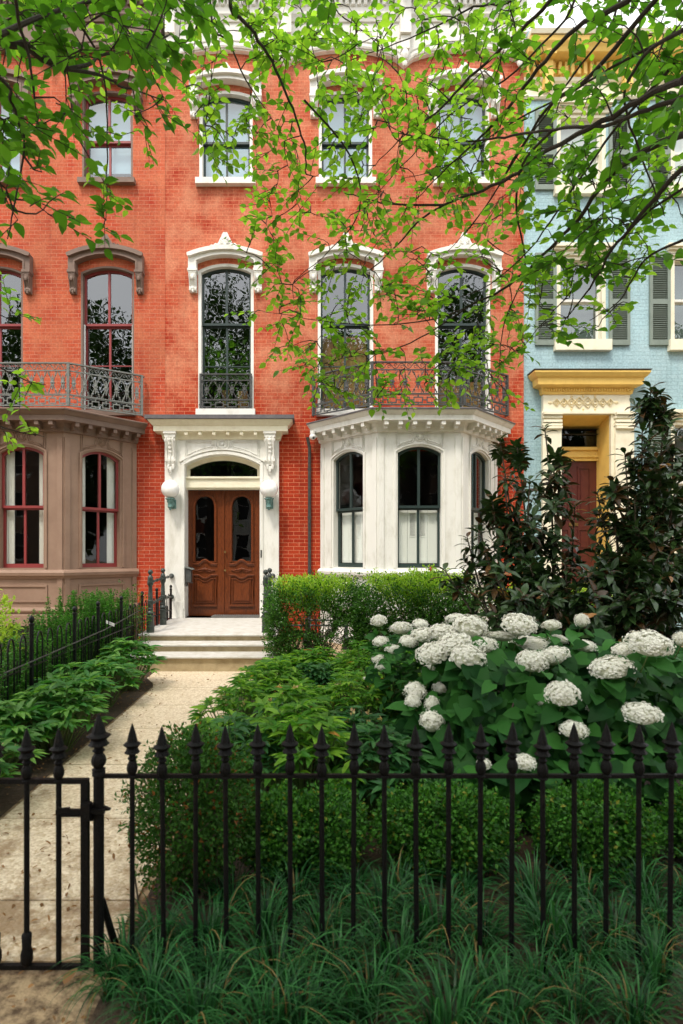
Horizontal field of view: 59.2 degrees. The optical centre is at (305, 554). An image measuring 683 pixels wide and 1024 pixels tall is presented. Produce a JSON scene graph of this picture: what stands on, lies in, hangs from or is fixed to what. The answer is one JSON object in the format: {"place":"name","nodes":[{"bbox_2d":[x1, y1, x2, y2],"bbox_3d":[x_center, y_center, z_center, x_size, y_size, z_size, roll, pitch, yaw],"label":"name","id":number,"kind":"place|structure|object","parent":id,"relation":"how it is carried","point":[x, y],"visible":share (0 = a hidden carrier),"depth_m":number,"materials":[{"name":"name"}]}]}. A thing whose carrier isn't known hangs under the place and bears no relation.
{"place":"outdoors","nodes":[
{"label":"outdoors","id":0,"kind":"place"},
{"bbox_2d":[0,0,164,646],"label":"brown trimmed house","id":1,"kind":"structure","parent":0,"point":[82,499],"depth_m":11.25,"materials":[{"name":"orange brick"}]},
{"bbox_2d":[0,68,30,185],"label":"upper window","id":2,"kind":"structure","parent":1,"relation":"in","point":[15,162],"depth_m":11.19,"materials":[{"name":"brown paint"}]},
{"bbox_2d":[0,243,33,406],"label":"tall window","id":3,"kind":"structure","parent":1,"relation":"in","point":[26,274],"depth_m":11.21,"materials":[{"name":"brown paint"}]},
{"bbox_2d":[0,444,44,567],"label":"bay window","id":4,"kind":"structure","parent":1,"relation":"in","point":[7,513],"depth_m":10.30,"materials":[{"name":"brown paint"}]},
{"bbox_2d":[82,450,121,566],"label":"bay window","id":5,"kind":"structure","parent":1,"relation":"in","point":[113,510],"depth_m":11.01,"materials":[{"name":"brown paint"}]},
{"bbox_2d":[67,67,142,185],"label":"upper window","id":6,"kind":"structure","parent":1,"relation":"in","point":[120,157],"depth_m":11.40,"materials":[{"name":"glass"}]},
{"bbox_2d":[66,234,144,416],"bbox_3d":[-3.717,-4.275,11.250,1.410,3.357,0.400,0,0,0],"label":"tall window","id":7,"kind":"structure","parent":1,"relation":"in","point":[76,256],"depth_m":11.25,"materials":[{"name":"brown paint"}]},
{"bbox_2d":[0,671,277,962],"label":"path","id":8,"kind":"structure","parent":0,"point":[173,706],"depth_m":3.36,"materials":[{"name":"concrete"}]},
{"bbox_2d":[144,0,526,643],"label":"brick house","id":9,"kind":"structure","parent":0,"point":[360,490],"depth_m":11.25,"materials":[{"name":"red"}]},
{"bbox_2d":[188,490,221,615],"bbox_3d":[-1.920,-0.038,11.433,0.696,2.386,0.093,0,0,0],"label":"door","id":10,"kind":"structure","parent":9,"relation":"in","point":[204,506],"depth_m":11.43,"materials":[{"name":"brown wood"}]},
{"bbox_2d":[187,232,262,413],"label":"tall window","id":11,"kind":"structure","parent":9,"relation":"in","point":[222,249],"depth_m":11.25,"materials":[{"name":"white paint"}]},
{"bbox_2d":[188,62,261,186],"bbox_3d":[-1.495,-8.023,11.285,1.370,2.227,0.470,0,0,0],"label":"upper window","id":12,"kind":"structure","parent":9,"relation":"in","point":[230,76],"depth_m":11.25,"materials":[{"name":"glass"}]},
{"bbox_2d":[222,490,259,614],"bbox_3d":[-1.229,-0.038,11.416,0.717,2.386,0.127,0,0,0],"label":"door","id":13,"kind":"structure","parent":9,"relation":"in","point":[240,508],"depth_m":11.43,"materials":[{"name":"brown wood"}]},
{"bbox_2d":[308,233,383,416],"bbox_3d":[0.745,-4.293,11.315,1.400,3.392,0.530,0,0,0],"label":"tall window","id":14,"kind":"structure","parent":9,"relation":"in","point":[325,344],"depth_m":11.35,"materials":[{"name":"white paint"}]},
{"bbox_2d":[309,63,382,186],"bbox_3d":[0.745,-8.023,11.285,1.370,2.227,0.470,0,0,0],"label":"upper window","id":15,"kind":"structure","parent":9,"relation":"in","point":[338,121],"depth_m":11.35,"materials":[{"name":"glass"}]},
{"bbox_2d":[332,450,362,566],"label":"window","id":16,"kind":"structure","parent":9,"relation":"in","point":[352,523],"depth_m":10.98,"materials":[{"name":"white paint"}]},
{"bbox_2d":[396,444,442,567],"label":"bay window","id":17,"kind":"structure","parent":9,"relation":"in","point":[427,547],"depth_m":10.38,"materials":[{"name":"white paint"}]},
{"bbox_2d":[426,232,503,413],"bbox_3d":[2.944,-4.293,11.315,1.400,3.392,0.530,0,0,0],"label":"tall window","id":18,"kind":"structure","parent":9,"relation":"in","point":[465,242],"depth_m":11.25,"materials":[{"name":"white paint"}]},
{"bbox_2d":[427,62,502,186],"bbox_3d":[2.944,-8.023,11.285,1.370,2.227,0.470,0,0,0],"label":"upper window","id":19,"kind":"structure","parent":9,"relation":"in","point":[479,112],"depth_m":11.35,"materials":[{"name":"glass"}]},
{"bbox_2d":[471,450,489,563],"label":"bay window","id":20,"kind":"structure","parent":9,"relation":"in","point":[484,460],"depth_m":11.00,"materials":[{"name":"white paint"}]},
{"bbox_2d":[0,641,682,1023],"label":"ground","id":21,"kind":"structure","parent":0,"point":[40,993],"depth_m":2.18,"materials":[{"name":"soil"}]},
{"bbox_2d":[0,589,23,661],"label":"lime shrub","id":22,"kind":"object","parent":21,"relation":"on","point":[3,629],"visible":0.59,"depth_m":6.03,"materials":[{"name":"green plant"}]},
{"bbox_2d":[2,633,71,699],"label":"spindle shrub","id":23,"kind":"object","parent":21,"relation":"on","point":[22,675],"visible":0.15,"depth_m":5.61,"materials":[{"name":"green plant"}]},
{"bbox_2d":[0,609,105,694],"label":"spindle shrub","id":24,"kind":"object","parent":21,"relation":"on","point":[38,627],"visible":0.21,"depth_m":6.54,"materials":[{"name":"green plant"}]},
{"bbox_2d":[0,672,153,816],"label":"planting strip","id":25,"kind":"object","parent":21,"relation":"on","point":[15,793],"depth_m":4.92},
{"bbox_2d":[0,737,47,777],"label":"hellebore","id":26,"kind":"object","parent":25,"relation":"on","point":[10,747],"visible":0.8,"depth_m":3.77,"materials":[{"name":"green plant"}]},
{"bbox_2d":[0,699,65,764],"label":"hellebore","id":27,"kind":"object","parent":25,"relation":"on","point":[14,711],"visible":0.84,"depth_m":4.42,"materials":[{"name":"green plant"}]},
{"bbox_2d":[2,679,115,753],"bbox_3d":[-2.052,1.312,4.847,0.964,0.582,0.921,0,0,-29],"label":"hellebore","id":28,"kind":"object","parent":25,"relation":"on","point":[82,700],"visible":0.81,"depth_m":4.84,"materials":[{"name":"green plant"}]},
{"bbox_2d":[23,662,123,729],"bbox_3d":[-2.229,1.303,5.574,0.999,0.601,1.018,0,0,0],"label":"hellebore","id":29,"kind":"object","parent":25,"relation":"on","point":[94,679],"visible":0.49,"depth_m":5.54,"materials":[{"name":"green plant"}]},
{"bbox_2d":[0,585,171,741],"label":"arched fence","id":30,"kind":"object","parent":25,"relation":"on","point":[96,640],"visible":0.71,"depth_m":6.36,"materials":[{"name":"black metal"}]},
{"bbox_2d":[68,656,146,707],"bbox_3d":[-2.158,1.342,6.303,0.937,0.523,0.983,0,0,0],"label":"hellebore","id":31,"kind":"object","parent":25,"relation":"on","point":[113,668],"visible":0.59,"depth_m":6.25,"materials":[{"name":"green plant"}]},
{"bbox_2d":[94,636,166,690],"bbox_3d":[-2.121,1.292,7.157,0.906,0.622,0.950,0,0,0],"label":"hellebore","id":32,"kind":"object","parent":25,"relation":"on","point":[148,661],"visible":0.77,"depth_m":7.07,"materials":[{"name":"green plant"}]},
{"bbox_2d":[40,587,129,675],"bbox_3d":[-2.854,1.011,7.588,0.996,1.183,1.365,0,0,0],"label":"spindle shrub","id":33,"kind":"object","parent":21,"relation":"on","point":[86,606],"visible":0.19,"depth_m":7.56,"materials":[{"name":"green plant"}]},
{"bbox_2d":[86,714,120,976],"bbox_3d":[-0.767,1.105,2.313,0.087,1.000,0.152,0,0,45],"label":"gate post","id":34,"kind":"object","parent":21,"relation":"on","point":[98,735],"visible":0.94,"depth_m":2.27,"materials":[{"name":"black metal"}]},
{"bbox_2d":[0,728,104,969],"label":"iron gate","id":35,"kind":"structure","parent":34,"relation":"attached to","point":[85,811],"depth_m":2.28,"materials":[{"name":"metal"}]},
{"bbox_2d":[76,589,140,651],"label":"spindle shrub","id":36,"kind":"object","parent":21,"relation":"on","point":[113,598],"visible":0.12,"depth_m":8.57,"materials":[{"name":"green plant"}]},
{"bbox_2d":[0,0,233,454],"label":"street tree","id":37,"kind":"object","parent":21,"relation":"on","point":[57,52],"visible":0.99,"depth_m":3.36,"materials":[{"name":"green plant"}]},
{"bbox_2d":[102,579,152,648],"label":"shrub","id":38,"kind":"object","parent":21,"relation":"on","point":[137,616],"visible":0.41,"depth_m":8.46,"materials":[{"name":"green plant"}]},
{"bbox_2d":[125,616,281,671],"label":"entry steps","id":39,"kind":"structure","parent":21,"relation":"on","point":[210,644],"depth_m":8.58,"materials":[{"name":"stone"}]},
{"bbox_2d":[146,568,173,632],"bbox_3d":[-2.388,0.690,10.028,0.140,0.945,2.185,0,0,-4],"label":"handrail","id":40,"kind":"object","parent":39,"relation":"on","point":[162,598],"visible":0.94,"depth_m":9.47,"materials":[{"name":"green metal"}]},
{"bbox_2d":[180,0,682,429],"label":"street tree","id":41,"kind":"object","parent":21,"relation":"on","point":[588,233],"visible":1,"depth_m":4.53,"materials":[{"name":"green plant"}]},
{"bbox_2d":[88,675,682,1023],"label":"garden soil","id":42,"kind":"structure","parent":0,"point":[374,855],"depth_m":2.53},
{"bbox_2d":[42,909,186,1023],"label":"lilyturf","id":43,"kind":"object","parent":42,"relation":"on","point":[111,957],"visible":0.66,"depth_m":2.18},
{"bbox_2d":[71,916,225,1022],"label":"lilyturf","id":44,"kind":"object","parent":42,"relation":"on","point":[125,965],"visible":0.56,"depth_m":2.21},
{"bbox_2d":[82,940,219,1023],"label":"lilyturf","id":45,"kind":"object","parent":42,"relation":"on","point":[149,967],"visible":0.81,"depth_m":2.07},
{"bbox_2d":[90,886,219,975],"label":"lilyturf","id":46,"kind":"object","parent":42,"relation":"on","point":[145,917],"visible":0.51,"depth_m":2.44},
{"bbox_2d":[114,714,264,913],"bbox_3d":[-0.531,1.177,2.827,0.698,0.854,0.655,0,0,-27],"label":"box shrub","id":47,"kind":"object","parent":42,"relation":"on","point":[210,825],"visible":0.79,"depth_m":2.71,"materials":[{"name":"green plant"}]},
{"bbox_2d":[111,946,286,1023],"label":"lilyturf","id":48,"kind":"object","parent":42,"relation":"on","point":[210,1001],"visible":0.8,"depth_m":2.04,"materials":[{"name":"plant"}]},
{"bbox_2d":[119,873,282,994],"bbox_3d":[-0.390,1.481,2.417,0.723,0.227,0.680,0,0,-41],"label":"lilyturf","id":49,"kind":"object","parent":42,"relation":"on","point":[217,920],"visible":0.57,"depth_m":2.44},
{"bbox_2d":[158,924,280,1023],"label":"lilyturf","id":50,"kind":"object","parent":42,"relation":"on","point":[191,961],"visible":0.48,"depth_m":2.19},
{"bbox_2d":[187,680,267,729],"bbox_3d":[-0.575,1.305,4.833,0.742,0.596,0.789,0,0,0],"label":"peony","id":51,"kind":"object","parent":42,"relation":"on","point":[227,702],"visible":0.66,"depth_m":4.77,"materials":[{"name":"green plant"}]},
{"bbox_2d":[177,858,285,928],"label":"lilyturf","id":52,"kind":"object","parent":42,"relation":"on","point":[230,886],"visible":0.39,"depth_m":2.72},
{"bbox_2d":[179,710,298,823],"bbox_3d":[-0.440,1.276,3.596,0.809,0.654,0.807,0,0,0],"label":"peony","id":53,"kind":"object","parent":42,"relation":"on","point":[243,739],"visible":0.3,"depth_m":3.52,"materials":[{"name":"green plant"}]},
{"bbox_2d":[216,661,291,715],"bbox_3d":[-0.426,1.288,5.435,0.807,0.630,0.824,0,0,0],"label":"peony","id":54,"kind":"object","parent":42,"relation":"on","point":[274,680],"visible":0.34,"depth_m":5.38,"materials":[{"name":"green plant"}]},
{"bbox_2d":[198,866,327,1002],"bbox_3d":[-0.178,1.472,2.409,0.585,0.245,0.736,0,0,6],"label":"lilyturf","id":55,"kind":"object","parent":42,"relation":"on","point":[268,921],"visible":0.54,"depth_m":2.44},
{"bbox_2d":[193,908,351,1023],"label":"lilyturf","id":56,"kind":"object","parent":42,"relation":"on","point":[284,939],"visible":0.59,"depth_m":2.18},
{"bbox_2d":[187,949,359,1023],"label":"lilyturf","id":57,"kind":"object","parent":42,"relation":"on","point":[270,999],"visible":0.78,"depth_m":1.99,"materials":[{"name":"plant"}]},
{"bbox_2d":[238,655,313,696],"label":"peony","id":58,"kind":"object","parent":42,"relation":"on","point":[296,673],"visible":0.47,"depth_m":5.92,"materials":[{"name":"green plant"}]},
{"bbox_2d":[237,779,328,884],"bbox_3d":[-0.114,1.363,3.062,0.485,0.483,0.663,0,0,0],"label":"box bush","id":59,"kind":"object","parent":42,"relation":"on","point":[273,820],"visible":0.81,"depth_m":2.90,"materials":[{"name":"green plant"}]},
{"bbox_2d":[230,677,339,783],"bbox_3d":[-0.121,1.233,4.172,0.829,0.738,0.819,0,0,0],"label":"peony","id":60,"kind":"object","parent":42,"relation":"on","point":[288,693],"visible":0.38,"depth_m":4.08,"materials":[{"name":"green plant"}]},
{"bbox_2d":[231,850,359,925],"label":"lilyturf","id":61,"kind":"object","parent":42,"relation":"on","point":[296,876],"visible":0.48,"depth_m":2.72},
{"bbox_2d":[243,698,369,799],"bbox_3d":[-0.018,1.244,3.582,0.795,0.717,0.848,0,0,0],"label":"peony","id":62,"kind":"object","parent":42,"relation":"on","point":[278,728],"visible":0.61,"depth_m":3.47,"materials":[{"name":"green plant"}]},
{"bbox_2d":[280,661,338,707],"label":"peony","id":63,"kind":"object","parent":42,"relation":"on","point":[317,675],"visible":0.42,"depth_m":6.08,"materials":[{"name":"green plant"}]},
{"bbox_2d":[231,947,394,1023],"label":"lilyturf","id":64,"kind":"object","parent":42,"relation":"on","point":[326,1020],"visible":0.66,"depth_m":2.00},
{"bbox_2d":[260,570,365,670],"bbox_3d":[0.121,0.898,8.146,1.522,1.418,0.937,0,0,0],"label":"privet hedge","id":65,"kind":"object","parent":42,"relation":"on","point":[311,589],"visible":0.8,"depth_m":7.98,"materials":[{"name":"green plant"}]},
{"bbox_2d":[286,646,349,684],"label":"peony","id":66,"kind":"object","parent":42,"relation":"on","point":[305,655],"visible":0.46,"depth_m":6.81,"materials":[{"name":"green plant"}]},
{"bbox_2d":[264,880,380,970],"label":"lilyturf","id":67,"kind":"object","parent":42,"relation":"on","point":[328,920],"visible":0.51,"depth_m":2.47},
{"bbox_2d":[293,779,373,886],"bbox_3d":[0.133,1.377,3.032,0.449,0.455,0.633,0,0,0],"label":"box bush","id":68,"kind":"object","parent":42,"relation":"on","point":[337,832],"visible":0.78,"depth_m":2.89,"materials":[{"name":"green plant"}]},
{"bbox_2d":[258,916,410,1013],"bbox_3d":[0.101,1.490,2.233,0.602,0.212,0.554,0,0,-31],"label":"lilyturf","id":69,"kind":"object","parent":42,"relation":"on","point":[358,954],"visible":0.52,"depth_m":2.23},
{"bbox_2d":[0,673,682,1023],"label":"leaf litter","id":70,"kind":"object","parent":42,"relation":"on","point":[144,898],"visible":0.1,"depth_m":2.71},
{"bbox_2d":[293,858,399,927],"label":"lilyturf","id":71,"kind":"object","parent":42,"relation":"on","point":[366,872],"visible":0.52,"depth_m":2.75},
{"bbox_2d":[299,705,398,787],"bbox_3d":[0.329,1.311,4.133,0.832,0.583,0.759,0,0,0],"label":"peony","id":72,"kind":"object","parent":42,"relation":"on","point":[357,715],"visible":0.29,"depth_m":4.09,"materials":[{"name":"green plant"}]},
{"bbox_2d":[327,640,381,710],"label":"peony","id":73,"kind":"object","parent":42,"relation":"on","point":[358,661],"visible":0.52,"depth_m":6.14,"materials":[{"name":"green plant"}]},
{"bbox_2d":[316,666,398,729],"bbox_3d":[0.400,1.247,4.761,0.796,0.711,0.764,0,0,0],"label":"peony","id":74,"kind":"object","parent":42,"relation":"on","point":[353,685],"visible":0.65,"depth_m":4.64,"materials":[{"name":"green plant"}]},
{"bbox_2d":[290,938,443,1023],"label":"lilyturf","id":75,"kind":"object","parent":42,"relation":"on","point":[361,1015],"visible":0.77,"depth_m":2.06,"materials":[{"name":"plant"}]},
{"bbox_2d":[311,722,442,821],"bbox_3d":[0.389,1.326,3.656,0.826,0.553,0.823,0,0,40],"label":"peony","id":76,"kind":"object","parent":42,"relation":"on","point":[370,734],"visible":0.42,"depth_m":3.57,"materials":[{"name":"green plant"}]},
{"bbox_2d":[305,854,452,963],"bbox_3d":[0.302,1.473,2.506,0.694,0.244,0.638,0,0,-39],"label":"lilyturf","id":77,"kind":"object","parent":42,"relation":"on","point":[379,893],"visible":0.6,"depth_m":2.54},
{"bbox_2d":[312,894,471,1023],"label":"lilyturf","id":78,"kind":"object","parent":42,"relation":"on","point":[405,933],"visible":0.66,"depth_m":2.27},
{"bbox_2d":[103,721,682,974],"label":"iron fence","id":79,"kind":"object","parent":42,"relation":"on","point":[448,743],"visible":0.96,"depth_m":2.28,"materials":[{"name":"metal"}]},
{"bbox_2d":[356,843,445,921],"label":"lilyturf","id":80,"kind":"object","parent":42,"relation":"on","point":[398,872],"visible":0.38,"depth_m":2.80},
{"bbox_2d":[341,563,480,670],"bbox_3d":[1.428,0.861,7.896,1.949,1.522,1.000,0,0,0],"label":"privet hedge","id":81,"kind":"object","parent":42,"relation":"on","point":[417,600],"visible":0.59,"depth_m":7.69,"materials":[{"name":"green plant"}]},
{"bbox_2d":[348,863,528,987],"bbox_3d":[0.516,1.468,2.479,0.782,0.254,0.655,0,0,-20],"label":"lilyturf","id":82,"kind":"object","parent":42,"relation":"on","point":[442,924],"visible":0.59,"depth_m":2.47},
{"bbox_2d":[350,936,529,1023],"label":"lilyturf","id":83,"kind":"object","parent":42,"relation":"on","point":[439,1008],"visible":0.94,"depth_m":2.01,"materials":[{"name":"plant"}]},
{"bbox_2d":[362,779,526,881],"bbox_3d":[0.714,1.364,3.062,0.758,0.480,0.712,0,0,27],"label":"box bush","id":84,"kind":"object","parent":42,"relation":"on","point":[432,833],"visible":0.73,"depth_m":2.92,"materials":[{"name":"green plant"}]},
{"bbox_2d":[422,858,505,923],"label":"lilyturf","id":85,"kind":"object","parent":42,"relation":"on","point":[466,882],"visible":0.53,"depth_m":2.75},
{"bbox_2d":[408,925,551,1023],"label":"lilyturf","id":86,"kind":"object","parent":42,"relation":"on","point":[451,974],"visible":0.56,"depth_m":2.18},
{"bbox_2d":[425,879,553,977],"bbox_3d":[0.707,1.496,2.416,0.594,0.198,0.631,0,0,36],"label":"lilyturf","id":87,"kind":"object","parent":42,"relation":"on","point":[492,934],"visible":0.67,"depth_m":2.43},
{"bbox_2d":[425,945,596,1023],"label":"lilyturf","id":88,"kind":"object","parent":42,"relation":"on","point":[523,1013],"visible":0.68,"depth_m":2.04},
{"bbox_2d":[358,613,682,839],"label":"hydrangea","id":89,"kind":"object","parent":42,"relation":"on","point":[554,686],"visible":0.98,"depth_m":3.74,"materials":[{"name":"white plant"}]},
{"bbox_2d":[453,423,589,633],"bbox_3d":[2.273,0.097,6.199,1.539,3.021,1.083,0,0,0],"label":"magnolia","id":90,"kind":"object","parent":42,"relation":"on","point":[514,540],"visible":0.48,"depth_m":6.06,"materials":[{"name":"green plant"}]},
{"bbox_2d":[467,842,600,933],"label":"lilyturf","id":91,"kind":"object","parent":42,"relation":"on","point":[525,880],"visible":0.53,"depth_m":2.74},
{"bbox_2d":[472,928,612,1022],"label":"lilyturf","id":92,"kind":"object","parent":42,"relation":"on","point":[547,972],"visible":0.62,"depth_m":2.18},
{"bbox_2d":[430,540,682,648],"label":"magnolia","id":93,"kind":"object","parent":42,"relation":"on","point":[627,605],"visible":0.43,"depth_m":5.17,"materials":[{"name":"green plant"}]},
{"bbox_2d":[483,861,648,991],"bbox_3d":[1.011,1.468,2.427,0.602,0.253,0.758,0,0,-30],"label":"lilyturf","id":94,"kind":"object","parent":42,"relation":"on","point":[553,923],"visible":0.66,"depth_m":2.41,"materials":[{"name":"plant"}]},
{"bbox_2d":[508,948,644,1023],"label":"lilyturf","id":95,"kind":"object","parent":42,"relation":"on","point":[573,1003],"visible":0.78,"depth_m":2.07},
{"bbox_2d":[500,903,657,997],"bbox_3d":[1.022,1.493,2.284,0.568,0.206,0.535,0,0,12],"label":"lilyturf","id":96,"kind":"object","parent":42,"relation":"on","point":[613,959],"visible":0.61,"depth_m":2.27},
{"bbox_2d":[520,855,646,927],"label":"lilyturf","id":97,"kind":"object","parent":42,"relation":"on","point":[598,895],"visible":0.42,"depth_m":2.72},
{"bbox_2d":[523,779,676,888],"bbox_3d":[1.478,1.366,3.064,0.718,0.481,0.638,0,0,0],"label":"box bush","id":98,"kind":"object","parent":42,"relation":"on","point":[558,816],"visible":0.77,"depth_m":2.90,"materials":[{"name":"green plant"}]},
{"bbox_2d":[546,872,682,977],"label":"lilyturf","id":99,"kind":"object","parent":42,"relation":"on","point":[622,913],"visible":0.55,"depth_m":2.44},
{"bbox_2d":[568,953,682,1023],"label":"lilyturf","id":100,"kind":"object","parent":42,"relation":"on","point":[641,1017],"visible":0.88,"depth_m":2.04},
{"bbox_2d":[581,381,682,644],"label":"magnolia","id":101,"kind":"object","parent":42,"relation":"on","point":[631,527],"visible":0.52,"depth_m":5.74,"materials":[{"name":"green plant"}]},
{"bbox_2d":[582,846,682,932],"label":"lilyturf","id":102,"kind":"object","parent":42,"relation":"on","point":[632,882],"visible":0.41,"depth_m":2.73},
{"bbox_2d":[588,907,682,1022],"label":"lilyturf","id":103,"kind":"object","parent":42,"relation":"on","point":[651,948],"visible":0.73,"depth_m":2.23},
{"bbox_2d":[593,872,682,966],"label":"lilyturf","id":104,"kind":"object","parent":42,"relation":"on","point":[663,915],"visible":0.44,"depth_m":2.52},
{"bbox_2d":[653,780,682,867],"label":"box bush","id":105,"kind":"object","parent":42,"relation":"on","point":[678,816],"visible":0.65,"depth_m":3.08,"materials":[{"name":"green plant"}]},
{"bbox_2d":[524,27,682,632],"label":"blue house","id":106,"kind":"structure","parent":0,"point":[576,397],"depth_m":11.31,"materials":[{"name":"paint"}]},
{"bbox_2d":[562,461,595,607],"bbox_3d":[5.239,-0.344,11.762,0.910,2.988,0.055,0,0,0],"label":"door","id":107,"kind":"structure","parent":106,"relation":"in","point":[583,473],"depth_m":11.75,"materials":[{"name":"red paint"}]},
{"bbox_2d":[535,242,629,351],"bbox_3d":[5.203,-4.830,11.385,1.780,1.992,0.410,0,0,0],"label":"shuttered window","id":108,"kind":"structure","parent":106,"relation":"in","point":[593,341],"depth_m":11.30,"materials":[{"name":"glass"}]},
{"bbox_2d":[535,99,629,196],"bbox_3d":[5.203,-7.629,11.385,1.780,1.747,0.410,0,0,0],"label":"shuttered window","id":109,"kind":"structure","parent":106,"relation":"in","point":[541,185],"depth_m":11.30,"materials":[{"name":"beige paint"}]},
{"bbox_2d":[649,242,682,351],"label":"shuttered window","id":110,"kind":"structure","parent":106,"relation":"in","point":[666,287],"depth_m":11.30,"materials":[{"name":"beige paint"}]},
{"bbox_2d":[649,105,682,196],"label":"shuttered window","id":111,"kind":"structure","parent":106,"relation":"in","point":[678,149],"depth_m":11.30,"materials":[{"name":"beige paint"}]},
{"bbox_2d":[650,409,682,552],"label":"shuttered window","id":112,"kind":"structure","parent":106,"relation":"in","point":[678,423],"depth_m":11.31,"materials":[{"name":"beige paint"}]},
{"bbox_2d":[527,0,682,30],"label":"sky","id":113,"kind":"structure","parent":0,"point":[577,15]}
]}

